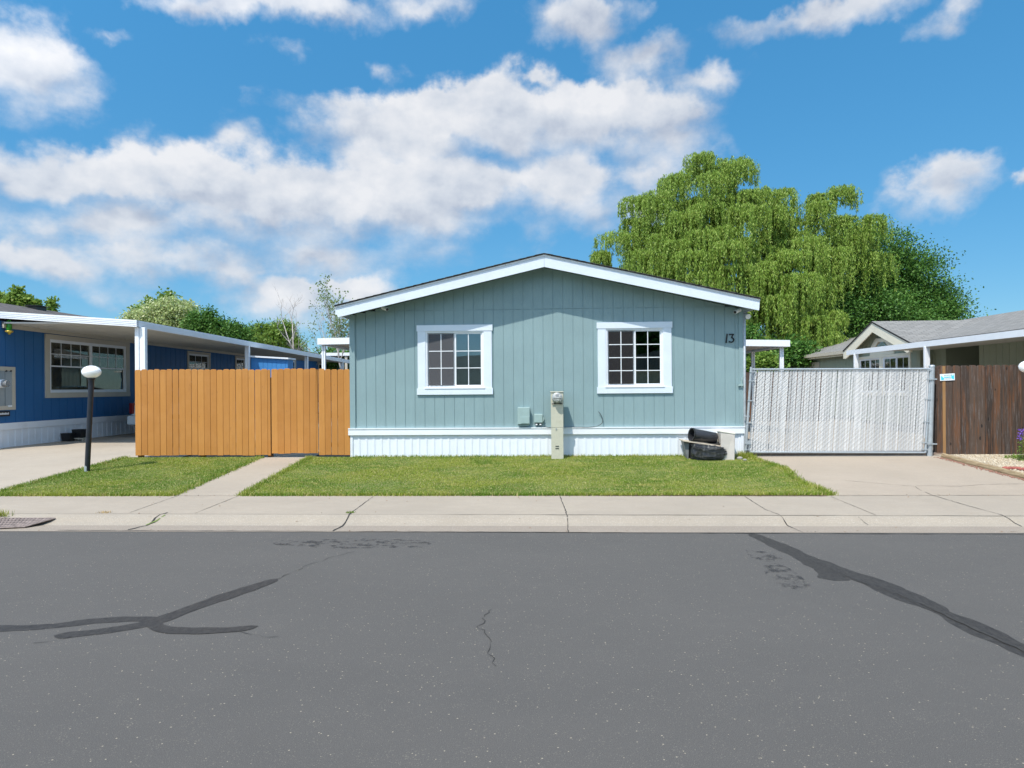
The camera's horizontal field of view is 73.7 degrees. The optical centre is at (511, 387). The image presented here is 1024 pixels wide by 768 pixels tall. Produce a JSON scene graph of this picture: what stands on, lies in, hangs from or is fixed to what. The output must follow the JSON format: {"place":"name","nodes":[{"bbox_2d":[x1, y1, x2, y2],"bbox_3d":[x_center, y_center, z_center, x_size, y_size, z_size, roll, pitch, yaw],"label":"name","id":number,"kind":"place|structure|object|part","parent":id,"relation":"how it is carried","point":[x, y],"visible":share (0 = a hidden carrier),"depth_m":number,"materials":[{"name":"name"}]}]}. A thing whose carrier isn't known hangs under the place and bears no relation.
{"place":"outdoors","nodes":[
{"label":"outdoors","id":0,"kind":"place"},
{"bbox_2d":[0,414,331,488],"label":"driveway","id":1,"kind":"structure","parent":0,"point":[24,463],"depth_m":14.69,"materials":[{"name":"concrete"}]},
{"bbox_2d":[60,433,74,440],"bbox_3d":[-11.905,1.329,18.328,0.260,0.215,0.260,0,0,3],"label":"planter pot","id":2,"kind":"object","parent":1,"relation":"on","point":[67,436],"visible":1,"depth_m":18.22,"materials":[{"name":"black plastic"}]},
{"bbox_2d":[127,401,134,425],"bbox_3d":[-10.103,0.665,21.846,1.776,1.507,4.539,0,0,3],"label":"parked car","id":3,"kind":"object","parent":1,"relation":"on","point":[131,419],"visible":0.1,"depth_m":19.67,"materials":[{"name":"white paint"}]},
{"bbox_2d":[177,453,318,495],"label":"walkway","id":4,"kind":"structure","parent":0,"point":[232,483],"depth_m":12.09,"materials":[{"name":"concrete"}]},
{"bbox_2d":[250,356,295,376],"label":"garden shed","id":5,"kind":"structure","parent":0,"point":[265,362],"depth_m":22.38,"materials":[{"name":"blue"}]},
{"bbox_2d":[56,413,960,532],"bbox_3d":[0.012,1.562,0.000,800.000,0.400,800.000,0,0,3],"label":"ground","id":6,"kind":"structure","parent":0,"point":[318,455],"depth_m":14.52,"materials":[{"name":"grey concrete"}]},
{"bbox_2d":[0,284,39,306],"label":"leafy tree","id":7,"kind":"object","parent":6,"relation":"on","point":[17,296],"visible":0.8,"depth_m":30.80,"materials":[{"name":"green plant"}]},
{"bbox_2d":[30,296,60,311],"bbox_3d":[-21.114,-1.288,30.976,1.350,5.822,0.879,0,0,3],"label":"leafy tree","id":8,"kind":"object","parent":6,"relation":"on","point":[52,304],"visible":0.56,"depth_m":30.89,"materials":[{"name":"green plant"}]},
{"bbox_2d":[121,286,181,315],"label":"leafy tree","id":9,"kind":"object","parent":6,"relation":"on","point":[168,294],"visible":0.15,"depth_m":44.86,"materials":[{"name":"green plant"}]},
{"bbox_2d":[115,292,204,328],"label":"blossom tree","id":10,"kind":"object","parent":6,"relation":"on","point":[167,311],"visible":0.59,"depth_m":42.15,"materials":[{"name":"green plant"}]},
{"bbox_2d":[0,303,344,447],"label":"blue house","id":11,"kind":"structure","parent":6,"relation":"on","point":[51,391],"depth_m":18.91,"materials":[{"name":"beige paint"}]},
{"bbox_2d":[0,411,9,416],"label":"name plate","id":12,"kind":"object","parent":11,"relation":"attached to","point":[4,413],"visible":1,"depth_m":16.35,"materials":[{"name":"black plastic"}]},
{"bbox_2d":[0,366,15,409],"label":"meter cabinet","id":13,"kind":"object","parent":11,"relation":"attached to","point":[7,389],"visible":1,"depth_m":16.45,"materials":[{"name":"grey metal"}]},
{"bbox_3d":[-12.176,0.019,16.153,0.022,0.840,0.423,0,0,3],"label":"panel door","id":14,"kind":"part","parent":13,"relation":"part of","materials":[{"name":"grey metal"}]},
{"bbox_3d":[-12.161,0.019,16.485,0.022,0.840,0.201,0,0,3],"label":"panel door","id":15,"kind":"part","parent":13,"relation":"part of","materials":[{"name":"grey metal"}]},
{"bbox_2d":[5,319,13,334],"bbox_3d":[-12.080,-1.458,16.378,0.215,0.380,0.170,0,0,3],"label":"bird feeder","id":16,"kind":"object","parent":11,"relation":"attached to","point":[9,329],"visible":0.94,"depth_m":16.34,"materials":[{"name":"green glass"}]},
{"bbox_2d":[44,334,129,397],"bbox_3d":[-12.098,-0.562,19.524,0.184,1.668,3.623,0,0,3],"label":"window","id":17,"kind":"structure","parent":11,"relation":"in","point":[65,356],"depth_m":19.27,"materials":[{"name":"glass"}]},
{"bbox_2d":[0,312,349,370],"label":"carport","id":18,"kind":"object","parent":11,"relation":"attached to","point":[141,335],"visible":0.69,"depth_m":18.59,"materials":[{"name":"paint"}]},
{"bbox_2d":[187,351,210,369],"bbox_3d":[-11.783,-0.712,25.662,0.104,1.250,1.720,0,0,3],"label":"window","id":19,"kind":"structure","parent":11,"relation":"in","point":[208,355],"depth_m":25.87,"materials":[{"name":"beige paint"}]},
{"bbox_2d":[235,356,244,369],"bbox_3d":[-11.624,-0.705,29.195,0.104,1.250,1.052,0,0,3],"label":"window","id":20,"kind":"structure","parent":11,"relation":"in","point":[236,357],"depth_m":29.13,"materials":[{"name":"beige paint"}]},
{"bbox_2d":[135,369,273,456],"bbox_3d":[-6.446,0.604,14.308,2.889,1.992,0.152,0,0,3],"label":"wooden fence","id":21,"kind":"object","parent":6,"relation":"on","point":[203,413],"visible":0.99,"depth_m":14.23,"materials":[{"name":"brown wood"}]},
{"bbox_2d":[271,368,318,453],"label":"wooden gate","id":22,"kind":"structure","parent":21,"relation":"attached to","point":[294,400],"depth_m":14.14,"materials":[{"name":"brown wood"}]},
{"bbox_2d":[174,303,257,341],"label":"leafy tree","id":23,"kind":"object","parent":6,"relation":"on","point":[208,322],"visible":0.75,"depth_m":41.43,"materials":[{"name":"green plant"}]},
{"bbox_2d":[227,317,259,341],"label":"leafy tree","id":24,"kind":"object","parent":6,"relation":"on","point":[248,330],"visible":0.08,"depth_m":46.58,"materials":[{"name":"green plant"}]},
{"bbox_2d":[247,314,313,351],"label":"leafy tree","id":25,"kind":"object","parent":6,"relation":"on","point":[271,335],"visible":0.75,"depth_m":43.30,"materials":[{"name":"green plant"}]},
{"bbox_2d":[272,284,331,363],"bbox_3d":[-11.924,-2.276,39.291,2.928,7.443,4.788,0,0,33],"label":"bare tree","id":26,"kind":"object","parent":6,"relation":"on","point":[292,338],"visible":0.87,"depth_m":38.68,"materials":[{"name":"brown plant"}]},
{"bbox_2d":[294,294,332,368],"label":"bare tree","id":27,"kind":"object","parent":6,"relation":"on","point":[313,328],"visible":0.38,"depth_m":41.80,"materials":[{"name":"green plant"}]},
{"bbox_2d":[307,347,349,381],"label":"hedge","id":28,"kind":"object","parent":6,"relation":"on","point":[332,365],"visible":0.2,"depth_m":40.05,"materials":[{"name":"green plant"}]},
{"bbox_2d":[310,273,352,365],"bbox_3d":[-9.160,-2.100,34.636,2.870,7.067,4.084,0,0,26],"label":"birch tree","id":29,"kind":"object","parent":6,"relation":"on","point":[339,332],"visible":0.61,"depth_m":34.95,"materials":[{"name":"green plant"}]},
{"bbox_2d":[317,338,348,369],"bbox_3d":[-4.189,0.006,21.695,2.347,2.852,5.030,0,0,3],"label":"patio awning","id":30,"kind":"object","parent":6,"relation":"on","point":[341,343],"visible":0.24,"depth_m":19.24,"materials":[{"name":"paint"}]},
{"bbox_2d":[321,353,348,368],"bbox_3d":[-8.567,-0.277,41.427,4.141,3.388,6.000,0,0,3],"label":"awning","id":31,"kind":"object","parent":6,"relation":"on","point":[345,355],"visible":0.25,"depth_m":38.50,"materials":[{"name":"metal"}]},
{"bbox_2d":[0,455,826,495],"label":"grass","id":32,"kind":"structure","parent":6,"relation":"on","point":[560,469],"depth_m":11.93,"materials":[{"name":"green plant"}]},
{"bbox_2d":[81,366,101,471],"bbox_3d":[-7.836,0.610,12.736,0.326,2.037,0.326,0,0,3],"label":"globe lamp","id":33,"kind":"object","parent":32,"relation":"on","point":[91,373],"visible":0.97,"depth_m":12.70,"materials":[{"name":"black paint"}]},
{"bbox_2d":[318,369,349,454],"bbox_3d":[-3.671,0.504,14.138,0.652,1.789,0.062,0,0,3],"label":"wooden fence","id":34,"kind":"object","parent":32,"relation":"on","point":[334,403],"visible":1,"depth_m":14.11,"materials":[{"name":"brown wood"}]},
{"bbox_2d":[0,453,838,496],"bbox_3d":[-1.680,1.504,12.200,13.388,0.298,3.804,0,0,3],"label":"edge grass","id":35,"kind":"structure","parent":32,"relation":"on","point":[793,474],"depth_m":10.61,"materials":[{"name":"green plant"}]},
{"bbox_2d":[550,391,563,458],"bbox_3d":[0.901,0.807,13.605,0.265,1.461,0.326,0,0,3],"label":"meter pedestal","id":36,"kind":"object","parent":32,"relation":"on","point":[557,451],"visible":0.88,"depth_m":13.58,"materials":[{"name":"beige metal"}]},
{"bbox_2d":[681,441,688,458],"bbox_3d":[3.436,1.242,13.560,0.106,0.348,0.260,0,0,3],"label":"metal panel","id":37,"kind":"object","parent":32,"relation":"on","point":[685,446],"visible":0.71,"depth_m":13.43,"materials":[{"name":"grey metal"}]},
{"bbox_2d":[689,442,719,458],"bbox_3d":[3.785,1.258,13.574,0.643,0.312,0.310,0,0,3],"label":"plastic tote","id":38,"kind":"object","parent":32,"relation":"on","point":[690,444],"visible":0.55,"depth_m":13.45,"materials":[{"name":"black plastic"}]},
{"bbox_2d":[679,439,720,446],"bbox_3d":[3.750,1.100,13.536,0.791,0.137,0.400,0,0,3],"label":"wooden board","id":39,"kind":"object","parent":38,"relation":"on","point":[683,440],"visible":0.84,"depth_m":13.35,"materials":[{"name":"beige wood"}]},
{"bbox_2d":[688,428,717,442],"bbox_3d":[3.776,0.952,13.498,0.560,0.329,0.268,0,0,-14],"label":"black bucket","id":40,"kind":"object","parent":39,"relation":"on","point":[697,435],"visible":1,"depth_m":13.42,"materials":[{"name":"plastic"}]},
{"bbox_2d":[691,444,726,460],"bbox_3d":[3.847,1.253,13.319,0.724,0.330,0.390,0,0,3],"label":"rubbish bag","id":41,"kind":"object","parent":32,"relation":"on","point":[705,452],"visible":1,"depth_m":13.19,"materials":[{"name":"black plastic"}]},
{"bbox_2d":[717,430,735,459],"bbox_3d":[4.214,1.132,13.425,0.317,0.588,0.356,0,0,3],"label":"storage box","id":42,"kind":"object","parent":32,"relation":"on","point":[726,440],"visible":0.92,"depth_m":13.26,"materials":[{"name":"grey plastic"}]},
{"bbox_2d":[735,451,756,457],"bbox_3d":[4.606,1.313,13.579,0.624,0.174,0.522,0,0,3],"label":"weed","id":43,"kind":"object","parent":32,"relation":"on","point":[743,455],"visible":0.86,"depth_m":13.44,"materials":[{"name":"green plant"}]},
{"bbox_2d":[0,514,1023,526],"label":"curb","id":44,"kind":"structure","parent":6,"relation":"on","point":[576,520],"depth_m":8.65,"materials":[{"name":"concrete"}]},
{"bbox_2d":[0,509,13,516],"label":"weed","id":45,"kind":"object","parent":44,"relation":"on","point":[3,513],"visible":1,"depth_m":9.01,"materials":[{"name":"green plant"}]},
{"bbox_2d":[78,513,965,515],"bbox_3d":[-0.256,1.639,8.798,13.228,0.011,0.030,0,0,3],"label":"curb line","id":46,"kind":"object","parent":44,"relation":"on","point":[590,514],"visible":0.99,"depth_m":8.74,"materials":[{"name":"grey concrete"}]},
{"bbox_2d":[334,253,760,456],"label":"teal house","id":47,"kind":"structure","parent":6,"relation":"on","point":[467,363],"depth_m":13.92,"materials":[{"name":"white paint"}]},
{"bbox_2d":[416,324,492,394],"bbox_3d":[-1.172,-0.570,14.069,1.563,1.427,0.195,0,0,3],"label":"window","id":48,"kind":"structure","parent":47,"relation":"in","point":[453,359],"depth_m":14.02,"materials":[{"name":"white paint"}]},
{"bbox_2d":[517,407,529,425],"bbox_3d":[0.239,0.590,13.899,0.250,0.376,0.107,0,0,3],"label":"utility box","id":49,"kind":"object","parent":47,"relation":"attached to","point":[523,416],"visible":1,"depth_m":13.85,"materials":[{"name":"teal plastic"}]},
{"bbox_2d":[521,417,528,423],"bbox_3d":[0.265,0.662,13.848,0.174,0.136,0.008,0,0,3],"label":"access door","id":50,"kind":"structure","parent":49,"relation":"in","point":[524,420],"depth_m":13.84,"materials":[{"name":"teal plastic"}]},
{"bbox_2d":[534,414,543,425],"bbox_3d":[0.550,0.656,13.899,0.197,0.234,0.079,0,0,3],"label":"utility box","id":51,"kind":"object","parent":47,"relation":"attached to","point":[539,418],"visible":1,"depth_m":13.86,"materials":[{"name":"teal plastic"}]},
{"bbox_2d":[597,322,672,393],"bbox_3d":[2.485,-0.605,13.865,1.520,1.443,0.115,0,0,3],"label":"window","id":52,"kind":"structure","parent":47,"relation":"in","point":[617,344],"depth_m":13.85,"materials":[{"name":"white paint"}]},
{"bbox_2d":[733,308,740,313],"bbox_3d":[4.524,-1.528,13.667,0.106,0.121,0.240,0,0,43],"label":"security camera","id":53,"kind":"object","parent":47,"relation":"attached to","point":[736,311],"visible":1,"depth_m":13.61,"materials":[{"name":"white plastic"}]},
{"bbox_2d":[588,150,900,370],"bbox_3d":[11.611,-5.333,34.846,16.304,13.417,7.601,0,0,3],"label":"willow tree","id":54,"kind":"object","parent":6,"relation":"on","point":[696,242],"visible":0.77,"depth_m":33.63,"materials":[{"name":"green plant"}]},
{"bbox_2d":[746,350,788,372],"bbox_3d":[9.619,-0.067,26.601,2.205,2.887,1.471,0,0,3],"label":"leafy tree","id":55,"kind":"object","parent":6,"relation":"on","point":[764,359],"visible":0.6,"depth_m":26.32,"materials":[{"name":"green plant"}]},
{"bbox_2d":[746,340,789,431],"bbox_3d":[6.362,0.002,21.221,2.713,2.697,5.030,0,0,3],"label":"patio awning","id":56,"kind":"object","parent":6,"relation":"on","point":[753,347],"visible":0.34,"depth_m":18.80,"materials":[{"name":"paint"}]},
{"bbox_2d":[746,320,822,371],"bbox_3d":[11.797,-0.846,30.326,5.078,4.429,3.438,0,0,3],"label":"leafy tree","id":57,"kind":"object","parent":6,"relation":"on","point":[794,352],"visible":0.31,"depth_m":29.89,"materials":[{"name":"green plant"}]},
{"bbox_2d":[759,213,996,340],"bbox_3d":[19.166,-4.104,37.209,14.799,10.826,9.498,0,0,3],"label":"broadleaf tree","id":58,"kind":"object","parent":6,"relation":"on","point":[914,295],"visible":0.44,"depth_m":36.28,"materials":[{"name":"green plant"}]},
{"bbox_2d":[792,310,1023,425],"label":"sage house","id":59,"kind":"structure","parent":6,"relation":"on","point":[871,334],"depth_m":21.61,"materials":[{"name":"grey"}]},
{"bbox_2d":[859,355,880,394],"bbox_3d":[12.484,-0.413,23.725,0.184,1.350,1.692,0,0,3],"label":"window","id":60,"kind":"structure","parent":59,"relation":"in","point":[869,361],"depth_m":23.75,"materials":[{"name":"beige paint"}]},
{"bbox_2d":[870,338,894,355],"bbox_3d":[12.360,-1.375,22.835,0.034,0.580,1.618,0,0,3],"label":"window","id":61,"kind":"structure","parent":59,"relation":"in","point":[878,342],"depth_m":22.88,"materials":[{"name":"beige paint"}]},
{"bbox_2d":[881,352,910,395],"bbox_3d":[12.405,-0.413,21.963,0.184,1.350,1.831,0,0,3],"label":"window","id":62,"kind":"structure","parent":59,"relation":"in","point":[899,359],"depth_m":21.96,"materials":[{"name":"beige paint"}]},
{"bbox_2d":[926,365,936,455],"bbox_3d":[8.278,0.480,13.508,0.200,1.860,0.123,0,0,3],"label":"gate post","id":63,"kind":"object","parent":6,"relation":"on","point":[930,443],"visible":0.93,"depth_m":13.46,"materials":[{"name":"metal"}]},
{"bbox_2d":[744,366,932,453],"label":"chain link gate","id":64,"kind":"structure","parent":63,"relation":"attached to","point":[853,413],"depth_m":13.57,"materials":[{"name":"metal"}]},
{"bbox_2d":[933,365,1023,453],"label":"brown fence","id":65,"kind":"object","parent":6,"relation":"on","point":[981,407],"visible":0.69,"depth_m":13.61,"materials":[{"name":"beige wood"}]},
{"bbox_2d":[940,373,954,380],"bbox_3d":[8.683,-0.207,13.619,0.291,0.151,0.004,0,0,3],"label":"fence sign","id":66,"kind":"object","parent":65,"relation":"attached to","point":[946,377],"visible":1,"depth_m":13.62,"materials":[{"name":"white plastic"}]},
{"bbox_2d":[941,453,1023,478],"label":"timber edging","id":67,"kind":"object","parent":6,"relation":"on","point":[986,466],"visible":0.92,"depth_m":12.07,"materials":[{"name":"brown wood"}]},
{"bbox_2d":[0,531,1023,767],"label":"road","id":68,"kind":"structure","parent":0,"point":[664,650],"depth_m":4.50,"materials":[{"name":"grey asphalt"}]},
{"bbox_2d":[0,518,55,528],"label":"storm drain","id":69,"kind":"object","parent":68,"relation":"on","point":[5,523],"visible":1,"depth_m":8.82,"materials":[{"name":"metal"}]},
{"bbox_2d":[0,616,155,631],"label":"tar seal","id":70,"kind":"object","parent":68,"relation":"on","point":[3,628],"visible":1,"depth_m":5.13,"materials":[{"name":"black asphalt"}]},
{"bbox_2d":[54,621,149,637],"bbox_3d":[-2.960,1.770,4.989,0.661,0.001,0.168,0,0,-27],"label":"tar seal","id":71,"kind":"object","parent":68,"relation":"on","point":[142,624],"visible":1,"depth_m":4.97,"materials":[{"name":"black asphalt"}]},
{"bbox_2d":[146,620,256,633],"bbox_3d":[-2.321,1.764,5.000,0.867,0.001,0.243,0,0,10],"label":"tar seal","id":72,"kind":"object","parent":68,"relation":"on","point":[157,625],"visible":1,"depth_m":4.98,"materials":[{"name":"black asphalt"}]},
{"bbox_2d":[151,579,277,621],"bbox_3d":[-2.449,1.766,5.719,0.190,0.001,1.305,0,0,25],"label":"tar seal","id":73,"kind":"object","parent":68,"relation":"on","point":[206,602],"visible":1,"depth_m":5.67,"materials":[{"name":"black asphalt"}]},
{"bbox_2d":[274,538,428,547],"bbox_3d":[-1.842,1.761,7.724,1.938,0.001,0.508,0,0,3],"label":"oil stain","id":74,"kind":"object","parent":68,"relation":"on","point":[347,547],"visible":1,"depth_m":7.73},
{"bbox_2d":[478,609,495,665],"bbox_3d":[-0.190,1.748,4.832,0.121,0.001,1.104,0,0,-3],"label":"road crack","id":75,"kind":"object","parent":68,"relation":"on","point":[487,636],"visible":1,"depth_m":4.84,"materials":[{"name":"black asphalt"}]},
{"bbox_2d":[91,530,888,533],"bbox_3d":[0.117,1.742,8.236,11.639,0.002,0.040,0,0,3],"label":"gutter line","id":76,"kind":"object","parent":68,"relation":"on","point":[479,531],"visible":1,"depth_m":8.31,"materials":[{"name":"grey concrete"}]},
{"bbox_2d":[0,525,1023,532],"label":"gutter","id":77,"kind":"object","parent":68,"relation":"on","point":[768,529],"visible":1,"depth_m":8.39,"materials":[{"name":"concrete"}]},
{"bbox_2d":[766,564,803,588],"bbox_3d":[2.486,1.728,6.265,0.331,0.001,0.952,0,0,3],"label":"oil stain","id":78,"kind":"object","parent":68,"relation":"on","point":[799,577],"visible":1,"depth_m":6.45,"materials":[{"name":"black asphalt"}]},
{"bbox_2d":[748,533,849,580],"bbox_3d":[2.946,1.725,7.095,0.349,0.001,1.986,0,0,-1],"label":"tar seal","id":79,"kind":"object","parent":68,"relation":"on","point":[821,572],"visible":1,"depth_m":6.97,"materials":[{"name":"black asphalt"}]},
{"bbox_2d":[787,549,948,613],"bbox_3d":[3.144,1.723,6.258,0.270,0.001,2.144,0,0,-13],"label":"tar seal","id":80,"kind":"object","parent":68,"relation":"on","point":[913,597],"visible":1,"depth_m":6.04,"materials":[{"name":"black asphalt"}]},
{"bbox_2d":[865,584,1023,656],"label":"tar seal","id":81,"kind":"object","parent":68,"relation":"on","point":[991,631],"visible":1,"depth_m":4.86,"materials":[{"name":"black asphalt"}]},
{"bbox_2d":[922,604,1023,651],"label":"road crack","id":82,"kind":"object","parent":68,"relation":"on","point":[1001,640],"visible":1,"depth_m":4.87,"materials":[{"name":"black asphalt"}]},
{"bbox_2d":[0,495,1023,514],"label":"sidewalk","id":83,"kind":"structure","parent":0,"point":[592,505],"depth_m":9.49,"materials":[{"name":"concrete"}]},
{"bbox_2d":[327,494,827,495],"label":"lawn edge dirt","id":84,"kind":"structure","parent":83,"relation":"on","point":[746,495],"depth_m":10.11,"materials":[{"name":"brown soil"}]},
{"bbox_2d":[0,0,1023,352],"label":"sky","id":85,"kind":"structure","parent":0,"point":[218,153],"materials":[{"name":"blue"}]},
{"bbox_2d":[747,420,1023,494],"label":"driveway","id":86,"kind":"structure","parent":0,"point":[936,475],"depth_m":11.68,"materials":[{"name":"concrete"}]},
{"bbox_2d":[746,372,826,420],"bbox_3d":[8.613,0.358,25.649,6.297,1.869,0.023,0,0,3],"label":"fence","id":87,"kind":"object","parent":86,"relation":"on","point":[747,380],"visible":0.06,"depth_m":25.58,"materials":[{"name":"white plastic"}]},
{"bbox_2d":[753,450,941,454],"bbox_3d":[6.734,1.367,13.987,3.825,0.095,0.550,0,0,3],"label":"threshold","id":88,"kind":"object","parent":86,"relation":"on","point":[934,453],"visible":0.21,"depth_m":13.73,"materials":[{"name":"grey concrete"}]},
{"bbox_2d":[846,329,1023,437],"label":"carport","id":89,"kind":"object","parent":86,"relation":"on","point":[926,347],"visible":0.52,"depth_m":16.95,"materials":[{"name":"metal"}]},
{"bbox_2d":[934,457,1023,480],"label":"mulch litter","id":90,"kind":"object","parent":86,"relation":"on","point":[982,468],"visible":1,"depth_m":12.04,"materials":[{"name":"brown wood"}]},
{"bbox_2d":[938,454,1023,472],"bbox_3d":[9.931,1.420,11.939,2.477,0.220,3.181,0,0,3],"label":"gravel","id":91,"kind":"structure","parent":0,"point":[1000,461],"depth_m":12.88,"materials":[{"name":"beige gravel"}]},
{"bbox_2d":[1000,454,1023,459],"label":"ground cover plant","id":92,"kind":"object","parent":91,"relation":"on","point":[1013,456],"visible":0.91,"depth_m":13.02,"materials":[{"name":"green plant"}]},
{"bbox_2d":[1016,429,1023,460],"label":"flowering plant","id":93,"kind":"object","parent":91,"relation":"on","point":[1020,437],"visible":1,"depth_m":12.84,"materials":[{"name":"purple plant"}]},
{"bbox_2d":[1018,361,1023,371],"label":"globe lamp","id":94,"kind":"object","parent":91,"relation":"on","point":[1021,366],"visible":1,"depth_m":12.48,"materials":[{"name":"white glass"}]},
{"bbox_3d":[-11.739,1.398,18.530,0.400,0.075,0.280,0,0,3],"label":"wooden crate","id":95,"kind":"object","parent":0,"visible":0},
{"bbox_2d":[72,429,85,437],"bbox_3d":[-11.740,1.244,18.530,0.256,0.227,0.256,0,0,3],"label":"planter pot","id":96,"kind":"object","parent":95,"relation":"on","point":[80,433],"visible":0.91,"depth_m":18.41,"materials":[{"name":"black plastic"}]}
]}

